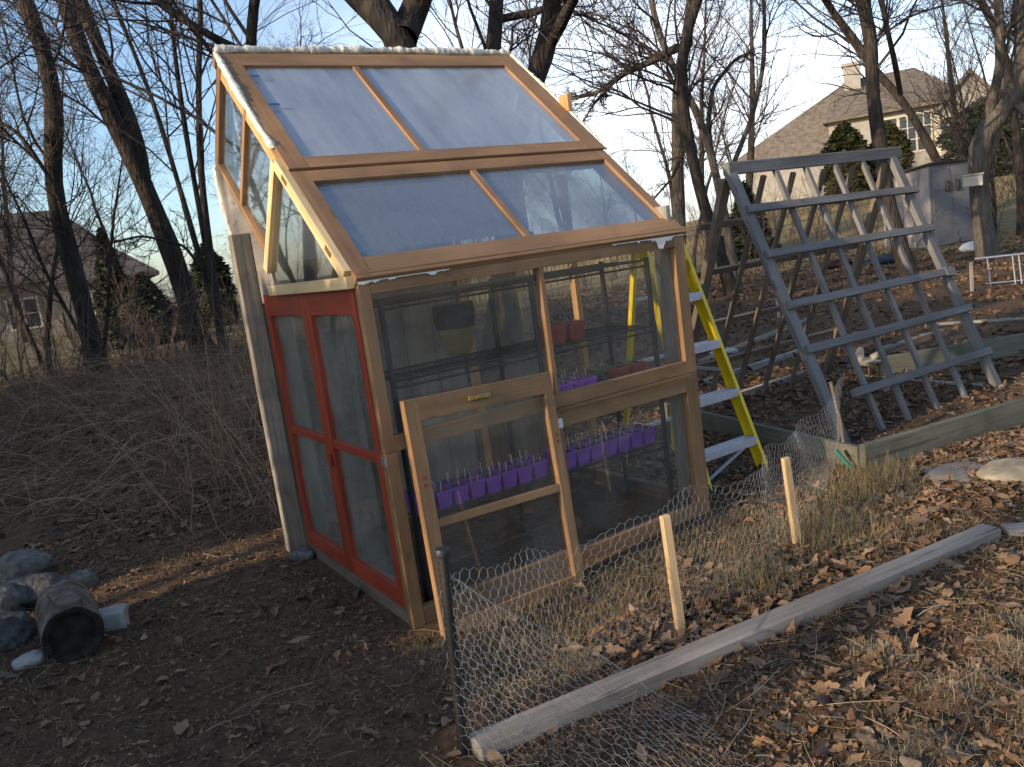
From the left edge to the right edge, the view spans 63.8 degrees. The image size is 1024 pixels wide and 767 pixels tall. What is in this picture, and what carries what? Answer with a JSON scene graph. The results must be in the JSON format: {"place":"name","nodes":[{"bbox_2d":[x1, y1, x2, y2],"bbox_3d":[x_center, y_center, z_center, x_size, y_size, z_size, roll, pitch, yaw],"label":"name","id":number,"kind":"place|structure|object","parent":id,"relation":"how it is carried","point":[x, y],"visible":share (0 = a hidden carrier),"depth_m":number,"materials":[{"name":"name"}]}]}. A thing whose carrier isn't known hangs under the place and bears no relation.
{"place":"outdoors","nodes":[
{"label":"outdoors","id":0,"kind":"place"},
{"bbox_2d":[0,0,1012,296],"label":"sky","id":1,"kind":"structure","parent":0,"point":[217,223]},
{"bbox_2d":[0,174,1023,766],"bbox_3d":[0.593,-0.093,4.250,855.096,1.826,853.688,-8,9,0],"label":"ground","id":2,"kind":"structure","parent":0,"point":[478,546],"depth_m":3.68,"materials":[{"name":"soil"}]},
{"bbox_2d":[0,583,25,611],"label":"stone","id":3,"kind":"object","parent":2,"relation":"on","point":[10,596],"visible":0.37,"depth_m":4.22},
{"bbox_2d":[0,611,37,653],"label":"stone","id":4,"kind":"object","parent":2,"relation":"on","point":[18,629],"visible":0.88,"depth_m":3.86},
{"bbox_2d":[0,549,55,582],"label":"stone","id":5,"kind":"object","parent":2,"relation":"on","point":[17,563],"visible":0.73,"depth_m":4.75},
{"bbox_2d":[0,100,55,302],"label":"bare tree","id":6,"kind":"object","parent":2,"relation":"on","point":[8,154],"visible":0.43,"depth_m":25.49,"materials":[{"name":"brown plant"}]},
{"bbox_2d":[11,650,46,670],"bbox_3d":[-2.144,1.235,3.660,0.144,0.081,0.098,-11,10,-16],"label":"stone","id":7,"kind":"object","parent":2,"relation":"on","point":[28,658],"visible":0.89,"depth_m":3.63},
{"bbox_2d":[0,572,69,609],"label":"stone","id":8,"kind":"object","parent":2,"relation":"on","point":[30,587],"visible":0.41,"depth_m":4.32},
{"bbox_2d":[27,218,86,337],"bbox_3d":[-18.947,-4.428,34.571,2.695,5.248,2.577,-8,9,-4],"label":"bare tree","id":9,"kind":"object","parent":2,"relation":"on","point":[56,275],"visible":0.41,"depth_m":34.19,"materials":[{"name":"brown plant"}]},
{"bbox_2d":[0,0,123,380],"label":"bare tree","id":10,"kind":"object","parent":2,"relation":"on","point":[64,237],"visible":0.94,"depth_m":13.11,"materials":[{"name":"brown plant"}]},
{"bbox_2d":[0,21,128,342],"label":"bare tree","id":11,"kind":"object","parent":2,"relation":"on","point":[10,234],"visible":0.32,"depth_m":34.37,"materials":[{"name":"brown plant"}]},
{"bbox_2d":[0,0,136,175],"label":"tree branch","id":12,"kind":"object","parent":2,"relation":"on","point":[46,42],"visible":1,"depth_m":8.44,"materials":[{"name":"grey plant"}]},
{"bbox_2d":[35,579,104,663],"bbox_3d":[-2.037,1.066,3.776,0.252,0.278,0.460,-14,11,-32],"label":"log","id":13,"kind":"object","parent":2,"relation":"on","point":[69,622],"visible":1,"depth_m":3.63,"materials":[{"name":"wood"}]},
{"bbox_2d":[1,41,155,282],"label":"bare tree","id":14,"kind":"object","parent":2,"relation":"on","point":[84,177],"visible":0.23,"depth_m":32.77,"materials":[{"name":"brown plant"}]},
{"bbox_2d":[0,210,159,341],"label":"neighbour house","id":15,"kind":"structure","parent":2,"relation":"on","point":[131,263],"depth_m":39.05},
{"bbox_2d":[4,296,43,330],"bbox_3d":[-23.053,-3.304,38.920,1.360,1.480,0.057,-12,10,-26],"label":"window","id":16,"kind":"structure","parent":15,"relation":"in","point":[33,325],"depth_m":39.04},
{"bbox_2d":[69,568,99,587],"bbox_3d":[-2.370,1.091,4.444,0.117,0.099,0.251,-1,12,38],"label":"stone","id":17,"kind":"object","parent":2,"relation":"on","point":[88,577],"visible":0.35,"depth_m":4.47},
{"bbox_2d":[0,51,205,353],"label":"bare tree","id":18,"kind":"object","parent":2,"relation":"on","point":[39,258],"visible":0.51,"depth_m":15.06,"materials":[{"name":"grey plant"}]},
{"bbox_2d":[0,0,217,357],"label":"bare tree","id":19,"kind":"object","parent":2,"relation":"on","point":[137,166],"visible":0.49,"depth_m":14.75,"materials":[{"name":"brown plant"}]},
{"bbox_2d":[92,227,129,338],"bbox_3d":[-13.011,-3.144,26.833,1.907,3.908,1.987,-8,9,0],"label":"evergreen tree","id":20,"kind":"object","parent":2,"relation":"on","point":[119,277],"visible":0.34,"depth_m":26.51,"materials":[{"name":"green plant"}]},
{"bbox_2d":[92,603,129,631],"bbox_3d":[-1.949,1.137,3.942,0.216,0.100,0.140,-10,9,-11],"label":"stone","id":21,"kind":"object","parent":2,"relation":"on","point":[114,616],"visible":0.48,"depth_m":3.90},
{"bbox_2d":[0,0,229,374],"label":"bare tree","id":22,"kind":"object","parent":2,"relation":"on","point":[33,348],"visible":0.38,"depth_m":17.20,"materials":[{"name":"brown plant"}]},
{"bbox_2d":[107,271,185,350],"bbox_3d":[-10.461,-2.086,23.630,2.954,2.256,2.926,-8,9,0],"label":"evergreen tree","id":23,"kind":"object","parent":2,"relation":"on","point":[151,312],"visible":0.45,"depth_m":23.22,"materials":[{"name":"green plant"}]},
{"bbox_2d":[36,294,280,546],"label":"standing canes","id":24,"kind":"object","parent":2,"relation":"on","point":[242,441],"visible":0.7,"depth_m":5.82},
{"bbox_2d":[0,0,322,363],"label":"bare tree","id":25,"kind":"object","parent":2,"relation":"on","point":[209,274],"visible":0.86,"depth_m":12.59,"materials":[{"name":"brown plant"}]},
{"bbox_2d":[0,0,365,151],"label":"bare tree","id":26,"kind":"object","parent":2,"relation":"on","point":[180,16],"visible":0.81,"depth_m":9.95,"materials":[{"name":"brown plant"}]},
{"bbox_2d":[189,243,241,328],"bbox_3d":[-10.217,-3.270,28.017,1.643,3.050,1.684,-8,9,0],"label":"evergreen tree","id":27,"kind":"object","parent":2,"relation":"on","point":[223,270],"visible":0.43,"depth_m":27.69,"materials":[{"name":"green plant"}]},
{"bbox_2d":[0,265,497,575],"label":"brush","id":28,"kind":"object","parent":2,"relation":"on","point":[78,399],"visible":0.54,"depth_m":8.18,"materials":[{"name":"plant"}]},
{"bbox_2d":[289,547,313,561],"bbox_3d":[-1.168,0.955,4.554,0.112,0.085,0.136,-15,11,-36],"label":"stone","id":29,"kind":"object","parent":2,"relation":"on","point":[304,554],"visible":0.93,"depth_m":4.51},
{"bbox_2d":[344,0,470,380],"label":"bare tree","id":30,"kind":"object","parent":2,"relation":"on","point":[388,23],"visible":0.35,"depth_m":9.41,"materials":[{"name":"brown plant"}]},
{"bbox_2d":[434,546,468,756],"bbox_3d":[-0.165,0.873,2.478,0.075,0.795,0.052,-8,9,0],"label":"fence post","id":31,"kind":"object","parent":2,"relation":"on","point":[442,554],"visible":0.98,"depth_m":2.45,"materials":[{"name":"grey metal"}]},
{"bbox_2d":[436,376,842,766],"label":"chicken wire fence","id":32,"kind":"object","parent":31,"relation":"attached to","point":[762,475],"visible":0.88,"depth_m":2.72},
{"bbox_2d":[212,44,710,629],"bbox_3d":[-0.369,-0.525,4.528,1.949,2.812,1.866,-13,11,-31],"label":"greenhouse","id":33,"kind":"object","parent":2,"relation":"on","point":[368,176],"visible":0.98,"depth_m":4.32,"materials":[{"name":"brown paint"}]},
{"bbox_2d":[215,65,282,262],"bbox_3d":[-1.364,-1.159,4.229,0.035,1.091,1.119,-13,11,-31],"label":"side window","id":34,"kind":"structure","parent":33,"relation":"in","point":[222,161],"depth_m":4.37,"materials":[{"name":"brown paint"}]},
{"bbox_2d":[263,293,350,570],"bbox_3d":[-1.054,0.227,4.261,0.035,1.400,0.644,-13,11,-31],"label":"red door","id":35,"kind":"structure","parent":33,"relation":"in","point":[291,304],"depth_m":4.38,"materials":[{"name":"paint"}]},
{"bbox_2d":[264,159,354,295],"bbox_3d":[-0.977,-0.716,3.706,0.036,0.617,1.087,-13,11,-31],"label":"triangular window frame","id":36,"kind":"structure","parent":33,"relation":"in","point":[277,167],"depth_m":3.63,"materials":[{"name":"beige wood"}]},
{"bbox_2d":[302,289,405,608],"bbox_3d":[-0.708,0.269,3.722,0.035,1.400,0.634,-13,11,-31],"label":"red door","id":37,"kind":"structure","parent":33,"relation":"in","point":[338,302],"depth_m":3.77,"materials":[{"name":"paint"}]},
{"bbox_2d":[216,53,603,171],"bbox_3d":[-0.515,-1.502,4.438,1.816,0.754,0.856,-13,11,-31],"label":"upper roof window","id":38,"kind":"structure","parent":33,"relation":"in","point":[504,82],"depth_m":4.36,"materials":[{"name":"brown paint"}]},
{"bbox_2d":[432,236,475,354],"bbox_3d":[-0.320,-0.463,4.332,0.230,0.620,0.230,-13,11,-31],"label":"hanging planter","id":39,"kind":"object","parent":33,"relation":"hanging from","point":[454,322],"visible":0.93,"depth_m":4.28,"materials":[{"name":"plastic"}]},
{"bbox_2d":[289,150,685,286],"bbox_3d":[-0.057,-0.846,3.954,1.816,0.533,0.602,-13,11,-31],"label":"lower roof window","id":40,"kind":"structure","parent":33,"relation":"in","point":[541,174],"depth_m":3.87,"materials":[{"name":"brown paint"}]},
{"bbox_2d":[354,236,696,453],"bbox_3d":[0.167,-0.234,3.829,1.800,0.708,0.040,-13,11,-31],"label":"front window","id":41,"kind":"structure","parent":33,"relation":"in","point":[390,442],"depth_m":3.76,"materials":[{"name":"brown paint"}]},
{"bbox_2d":[557,371,710,562],"bbox_3d":[0.630,0.422,4.176,0.932,0.806,0.040,-13,11,-31],"label":"lower front window","id":42,"kind":"structure","parent":33,"relation":"in","point":[688,386],"depth_m":4.23,"materials":[{"name":"brown paint"}]},
{"bbox_2d":[338,0,589,291],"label":"bare tree","id":43,"kind":"object","parent":2,"relation":"on","point":[455,19],"visible":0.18,"depth_m":26.67,"materials":[{"name":"brown plant"}]},
{"bbox_2d":[399,372,584,639],"bbox_3d":[-0.060,0.514,3.620,0.787,1.047,0.151,-14,11,-32],"label":"window sash","id":44,"kind":"object","parent":2,"relation":"on","point":[415,412],"depth_m":3.56,"materials":[{"name":"brown paint"}]},
{"bbox_2d":[286,0,724,358],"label":"bare tree","id":45,"kind":"object","parent":2,"relation":"on","point":[497,19],"visible":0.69,"depth_m":11.47,"materials":[{"name":"brown plant"}]},
{"bbox_2d":[346,257,674,601],"bbox_3d":[0.059,0.152,4.229,1.568,1.390,0.408,-13,11,-31],"label":"shelf rack","id":46,"kind":"object","parent":2,"relation":"on","point":[536,344],"visible":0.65,"depth_m":4.06,"materials":[{"name":"black metal"}]},
{"bbox_2d":[432,481,452,509],"bbox_3d":[-0.333,0.514,3.840,0.089,0.128,0.085,-14,11,-33],"label":"plant pot","id":47,"kind":"object","parent":46,"relation":"on","point":[443,496],"visible":0.92,"depth_m":3.82,"materials":[{"name":"purple plastic"}]},
{"bbox_2d":[446,475,468,504],"bbox_3d":[-0.260,0.498,3.886,0.090,0.125,0.085,-13,11,-28],"label":"plant pot","id":48,"kind":"object","parent":46,"relation":"on","point":[460,492],"visible":0.99,"depth_m":3.86,"materials":[{"name":"purple plastic"}]},
{"bbox_2d":[461,472,485,498],"bbox_3d":[-0.182,0.479,3.934,0.085,0.126,0.085,-13,11,-31],"label":"plant pot","id":49,"kind":"object","parent":46,"relation":"on","point":[476,487],"visible":1,"depth_m":3.91,"materials":[{"name":"purple plastic"}]},
{"bbox_2d":[478,464,501,493],"bbox_3d":[-0.104,0.459,3.983,0.091,0.129,0.085,-13,11,-29],"label":"plant pot","id":50,"kind":"object","parent":46,"relation":"on","point":[492,481],"visible":0.98,"depth_m":3.96,"materials":[{"name":"purple plastic"}]},
{"bbox_2d":[494,462,516,488],"bbox_3d":[-0.031,0.442,4.028,0.089,0.128,0.085,-13,11,-28],"label":"plant pot","id":51,"kind":"object","parent":46,"relation":"on","point":[509,477],"visible":0.98,"depth_m":4.01,"materials":[{"name":"purple plastic"}]},
{"bbox_2d":[511,456,532,483],"bbox_3d":[0.044,0.425,4.075,0.090,0.125,0.085,-13,11,-28],"label":"plant pot","id":52,"kind":"object","parent":46,"relation":"on","point":[524,471],"visible":0.98,"depth_m":4.05,"materials":[{"name":"purple plastic"}]},
{"bbox_2d":[524,453,547,478],"bbox_3d":[0.123,0.406,4.124,0.085,0.126,0.085,-13,11,-28],"label":"plant pot","id":53,"kind":"object","parent":46,"relation":"on","point":[539,468],"visible":0.99,"depth_m":4.10,"materials":[{"name":"purple plastic"}]},
{"bbox_2d":[539,323,566,344],"bbox_3d":[0.210,-0.247,4.141,0.105,0.095,0.105,-14,11,-33],"label":"plant pot","id":54,"kind":"object","parent":46,"relation":"on","point":[558,331],"visible":0.7,"depth_m":4.11,"materials":[{"name":"red plastic"}]},
{"bbox_2d":[559,320,585,340],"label":"plant pot","id":55,"kind":"object","parent":46,"relation":"on","point":[574,330],"visible":0.78,"depth_m":4.16,"materials":[{"name":"red plastic"}]},
{"bbox_2d":[568,440,590,464],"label":"plant pot","id":56,"kind":"object","parent":46,"relation":"on","point":[583,455],"visible":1,"depth_m":4.24,"materials":[{"name":"purple plastic"}]},
{"bbox_2d":[582,436,603,460],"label":"plant pot","id":57,"kind":"object","parent":46,"relation":"on","point":[596,451],"visible":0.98,"depth_m":4.29,"materials":[{"name":"purple plastic"}]},
{"bbox_2d":[595,430,616,456],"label":"plant pot","id":58,"kind":"object","parent":46,"relation":"on","point":[609,446],"visible":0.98,"depth_m":4.33,"materials":[{"name":"purple plastic"}]},
{"bbox_2d":[608,428,630,452],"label":"plant pot","id":59,"kind":"object","parent":46,"relation":"on","point":[623,441],"visible":0.92,"depth_m":4.38,"materials":[{"name":"purple plastic"}]},
{"bbox_2d":[0,338,1023,766],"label":"fallen leaves","id":60,"kind":"object","parent":2,"relation":"on","point":[644,648],"visible":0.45,"depth_m":3.49,"materials":[{"name":"plant"}]},
{"bbox_2d":[0,373,1023,766],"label":"leaf crumbs","id":61,"kind":"object","parent":2,"relation":"on","point":[714,669],"visible":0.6,"depth_m":3.00,"materials":[{"name":"plant"}]},
{"bbox_2d":[0,231,1023,537],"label":"leaf litter","id":62,"kind":"object","parent":2,"relation":"on","point":[838,305],"visible":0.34,"depth_m":11.20,"materials":[{"name":"plant"}]},
{"bbox_2d":[0,399,1023,766],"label":"dry grass","id":63,"kind":"structure","parent":2,"relation":"on","point":[826,531],"depth_m":3.79,"materials":[{"name":"plant"}]},
{"bbox_2d":[0,364,1023,766],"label":"straw bits","id":64,"kind":"object","parent":2,"relation":"on","point":[622,646],"visible":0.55,"depth_m":2.95,"materials":[{"name":"plant"}]},
{"bbox_2d":[0,134,1023,399],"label":"undergrowth","id":65,"kind":"object","parent":2,"relation":"on","point":[4,316],"visible":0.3,"depth_m":16.41,"materials":[{"name":"brown plant"}]},
{"bbox_2d":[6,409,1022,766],"bbox_3d":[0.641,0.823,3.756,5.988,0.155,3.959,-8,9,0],"label":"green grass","id":66,"kind":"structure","parent":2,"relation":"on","point":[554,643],"depth_m":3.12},
{"bbox_2d":[480,1,603,231],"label":"bare tree","id":67,"kind":"object","parent":2,"relation":"on","point":[556,210],"visible":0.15,"depth_m":31.04,"materials":[{"name":"brown plant"}]},
{"bbox_2d":[479,0,697,371],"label":"bare tree","id":68,"kind":"object","parent":2,"relation":"on","point":[540,63],"visible":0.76,"depth_m":10.53,"materials":[{"name":"brown plant"}]},
{"bbox_2d":[572,0,704,208],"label":"bare tree","id":69,"kind":"object","parent":2,"relation":"on","point":[652,117],"visible":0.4,"depth_m":35.73,"materials":[{"name":"brown plant"}]},
{"bbox_2d":[518,0,761,295],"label":"bare tree","id":70,"kind":"object","parent":2,"relation":"on","point":[727,279],"visible":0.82,"depth_m":15.60,"materials":[{"name":"brown plant"}]},
{"bbox_2d":[562,0,745,291],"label":"bare tree","id":71,"kind":"object","parent":2,"relation":"on","point":[678,204],"visible":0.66,"depth_m":16.76,"materials":[{"name":"brown plant"}]},
{"bbox_2d":[503,0,823,290],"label":"bare tree","id":72,"kind":"object","parent":2,"relation":"on","point":[707,140],"visible":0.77,"depth_m":16.71,"materials":[{"name":"brown plant"}]},
{"bbox_2d":[659,514,685,630],"bbox_3d":[0.623,0.783,3.146,0.056,0.591,0.027,-11,10,-20],"label":"stake","id":73,"kind":"object","parent":2,"relation":"on","point":[672,570],"visible":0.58,"depth_m":3.12,"materials":[{"name":"brown wood"}]},
{"bbox_2d":[621,227,770,492],"bbox_3d":[1.030,-0.179,5.062,0.526,1.531,0.821,-13,11,-31],"label":"step ladder","id":74,"kind":"object","parent":2,"relation":"on","point":[732,391],"visible":0.45,"depth_m":4.96,"materials":[{"name":"yellow plastic"}]},
{"bbox_2d":[659,26,749,186],"bbox_3d":[7.378,-9.303,30.951,3.777,7.691,3.950,-10,10,-16],"label":"bare tree","id":75,"kind":"object","parent":2,"relation":"on","point":[722,135],"visible":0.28,"depth_m":30.68,"materials":[{"name":"brown plant"}]},
{"bbox_2d":[608,0,805,244],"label":"bare tree","id":76,"kind":"object","parent":2,"relation":"on","point":[701,151],"visible":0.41,"depth_m":27.26,"materials":[{"name":"brown plant"}]},
{"bbox_2d":[665,0,775,267],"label":"bare tree","id":77,"kind":"object","parent":2,"relation":"on","point":[732,81],"visible":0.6,"depth_m":22.81,"materials":[{"name":"brown plant"}]},
{"bbox_2d":[468,524,1000,760],"bbox_3d":[0.993,0.885,3.055,2.517,0.070,0.092,-12,10,-26],"label":"landscape timber","id":78,"kind":"object","parent":2,"relation":"on","point":[655,672],"visible":0.82,"depth_m":2.88,"materials":[{"name":"wood"}]},
{"bbox_2d":[703,349,797,382],"bbox_3d":[2.599,-0.208,8.424,2.009,0.070,0.040,-15,12,-38],"label":"bed board","id":79,"kind":"object","parent":2,"relation":"on","point":[761,364],"visible":0.4,"depth_m":8.34,"materials":[{"name":"grey wood"}]},
{"bbox_2d":[721,180,781,260],"bbox_3d":[7.061,-4.820,24.576,2.041,2.476,2.072,-8,9,0],"label":"evergreen tree","id":80,"kind":"object","parent":2,"relation":"on","point":[739,239],"visible":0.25,"depth_m":24.23,"materials":[{"name":"green plant"}]},
{"bbox_2d":[657,0,854,190],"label":"bare tree","id":81,"kind":"object","parent":2,"relation":"on","point":[751,148],"visible":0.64,"depth_m":32.76,"materials":[{"name":"brown plant"}]},
{"bbox_2d":[664,402,859,468],"bbox_3d":[1.619,0.342,5.699,0.040,0.170,1.980,-12,11,-23],"label":"bed board","id":82,"kind":"object","parent":2,"relation":"on","point":[719,424],"visible":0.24,"depth_m":5.36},
{"bbox_2d":[781,456,801,545],"bbox_3d":[1.309,0.611,3.830,0.070,0.562,0.027,-11,10,-20],"label":"stake","id":83,"kind":"object","parent":2,"relation":"on","point":[790,496],"visible":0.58,"depth_m":3.81,"materials":[{"name":"brown wood"}]},
{"bbox_2d":[692,147,1001,443],"bbox_3d":[2.336,-0.706,6.181,2.130,1.986,1.599,-13,11,-31],"label":"trellis","id":84,"kind":"object","parent":2,"relation":"on","point":[769,258],"visible":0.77,"depth_m":5.96,"materials":[{"name":"grey wood"}]},
{"bbox_2d":[819,120,875,204],"bbox_3d":[14.627,-9.650,36.017,2.377,3.634,2.452,-8,9,0],"label":"evergreen tree","id":85,"kind":"object","parent":2,"relation":"on","point":[844,136],"visible":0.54,"depth_m":35.44,"materials":[{"name":"green plant"}]},
{"bbox_2d":[768,0,941,161],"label":"bare tree","id":86,"kind":"object","parent":2,"relation":"on","point":[925,141],"visible":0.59,"depth_m":24.05,"materials":[{"name":"brown plant"}]},
{"bbox_2d":[855,347,880,376],"bbox_3d":[3.055,-0.190,7.055,0.259,0.270,0.260,-8,9,0],"label":"garden ornament","id":87,"kind":"object","parent":2,"relation":"on","point":[871,360],"visible":0.73,"depth_m":7.01,"materials":[{"name":"white wood"}]},
{"bbox_2d":[737,60,1022,202],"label":"hillside house","id":88,"kind":"structure","parent":2,"relation":"on","point":[803,133],"depth_m":50.29,"materials":[{"name":"beige"}]},
{"bbox_2d":[898,115,917,151],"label":"window","id":89,"kind":"structure","parent":88,"relation":"in","point":[912,134],"depth_m":47.85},
{"bbox_2d":[743,0,1019,277],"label":"bare tree","id":90,"kind":"object","parent":2,"relation":"on","point":[868,47],"visible":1,"depth_m":14.14,"materials":[{"name":"brown plant"}]},
{"bbox_2d":[868,120,914,184],"bbox_3d":[17.033,-10.128,37.064,2.244,3.406,2.341,-8,9,0],"label":"evergreen tree","id":91,"kind":"object","parent":2,"relation":"on","point":[896,137],"visible":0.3,"depth_m":36.44,"materials":[{"name":"green plant"}]},
{"bbox_2d":[789,599,1023,766],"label":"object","id":92,"kind":"object","parent":2,"relation":"on","point":[1016,648],"visible":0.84,"depth_m":2.39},
{"bbox_2d":[838,0,1003,158],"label":"bare tree","id":93,"kind":"object","parent":2,"relation":"on","point":[960,143],"visible":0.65,"depth_m":24.35,"materials":[{"name":"brown plant"}]},
{"bbox_2d":[884,158,972,248],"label":"garden shed","id":94,"kind":"structure","parent":2,"relation":"on","point":[935,182],"depth_m":20.27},
{"bbox_2d":[931,166,953,244],"bbox_3d":[10.592,-4.359,20.182,0.545,1.880,0.120,-10,10,-14],"label":"door","id":95,"kind":"structure","parent":94,"relation":"in","point":[941,180],"depth_m":20.19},
{"bbox_2d":[951,163,972,242],"bbox_3d":[11.125,-4.454,20.319,0.545,1.880,0.120,-10,10,-14],"label":"door","id":96,"kind":"structure","parent":94,"relation":"in","point":[960,194],"depth_m":20.33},
{"bbox_2d":[859,397,1023,468],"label":"bed board","id":97,"kind":"object","parent":2,"relation":"on","point":[963,428],"visible":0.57,"depth_m":5.03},
{"bbox_2d":[865,0,1023,162],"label":"bare tree","id":98,"kind":"object","parent":2,"relation":"on","point":[1004,135],"visible":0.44,"depth_m":27.11,"materials":[{"name":"brown plant"}]},
{"bbox_2d":[876,333,1023,375],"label":"bed board","id":99,"kind":"object","parent":2,"relation":"on","point":[1006,346],"visible":0.62,"depth_m":7.12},
{"bbox_2d":[882,0,1023,233],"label":"bare tree","id":100,"kind":"object","parent":2,"relation":"on","point":[991,174],"visible":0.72,"depth_m":20.91,"materials":[{"name":"brown plant"}]},
{"bbox_2d":[924,461,981,482],"bbox_3d":[2.432,0.485,4.492,0.391,0.058,0.279,-12,10,-23],"label":"flagstone","id":101,"kind":"object","parent":2,"relation":"on","point":[943,472],"visible":0.73,"depth_m":4.45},
{"bbox_2d":[929,0,1023,259],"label":"bare tree","id":102,"kind":"object","parent":2,"relation":"on","point":[995,118],"visible":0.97,"depth_m":16.20,"materials":[{"name":"brown plant"}]},
{"bbox_2d":[932,0,1023,235],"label":"bare tree","id":103,"kind":"object","parent":2,"relation":"on","point":[1016,136],"visible":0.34,"depth_m":19.94,"materials":[{"name":"brown plant"}]},
{"bbox_2d":[934,90,1023,176],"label":"evergreen shrub","id":104,"kind":"object","parent":2,"relation":"on","point":[1007,129],"visible":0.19,"depth_m":36.81,"materials":[{"name":"green plant"}]},
{"bbox_2d":[944,0,1013,183],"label":"bare tree","id":105,"kind":"object","parent":2,"relation":"on","point":[996,139],"visible":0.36,"depth_m":22.99,"materials":[{"name":"brown plant"}]},
{"bbox_2d":[975,253,1023,286],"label":"metal stand","id":106,"kind":"object","parent":2,"relation":"on","point":[999,256],"visible":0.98,"depth_m":12.02,"materials":[{"name":"metal"}]},
{"bbox_2d":[976,457,1023,481],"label":"flagstone","id":107,"kind":"object","parent":2,"relation":"on","point":[1005,469],"visible":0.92,"depth_m":4.26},
{"bbox_2d":[1000,522,1023,537],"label":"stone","id":108,"kind":"object","parent":2,"relation":"on","point":[1015,529],"visible":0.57,"depth_m":3.59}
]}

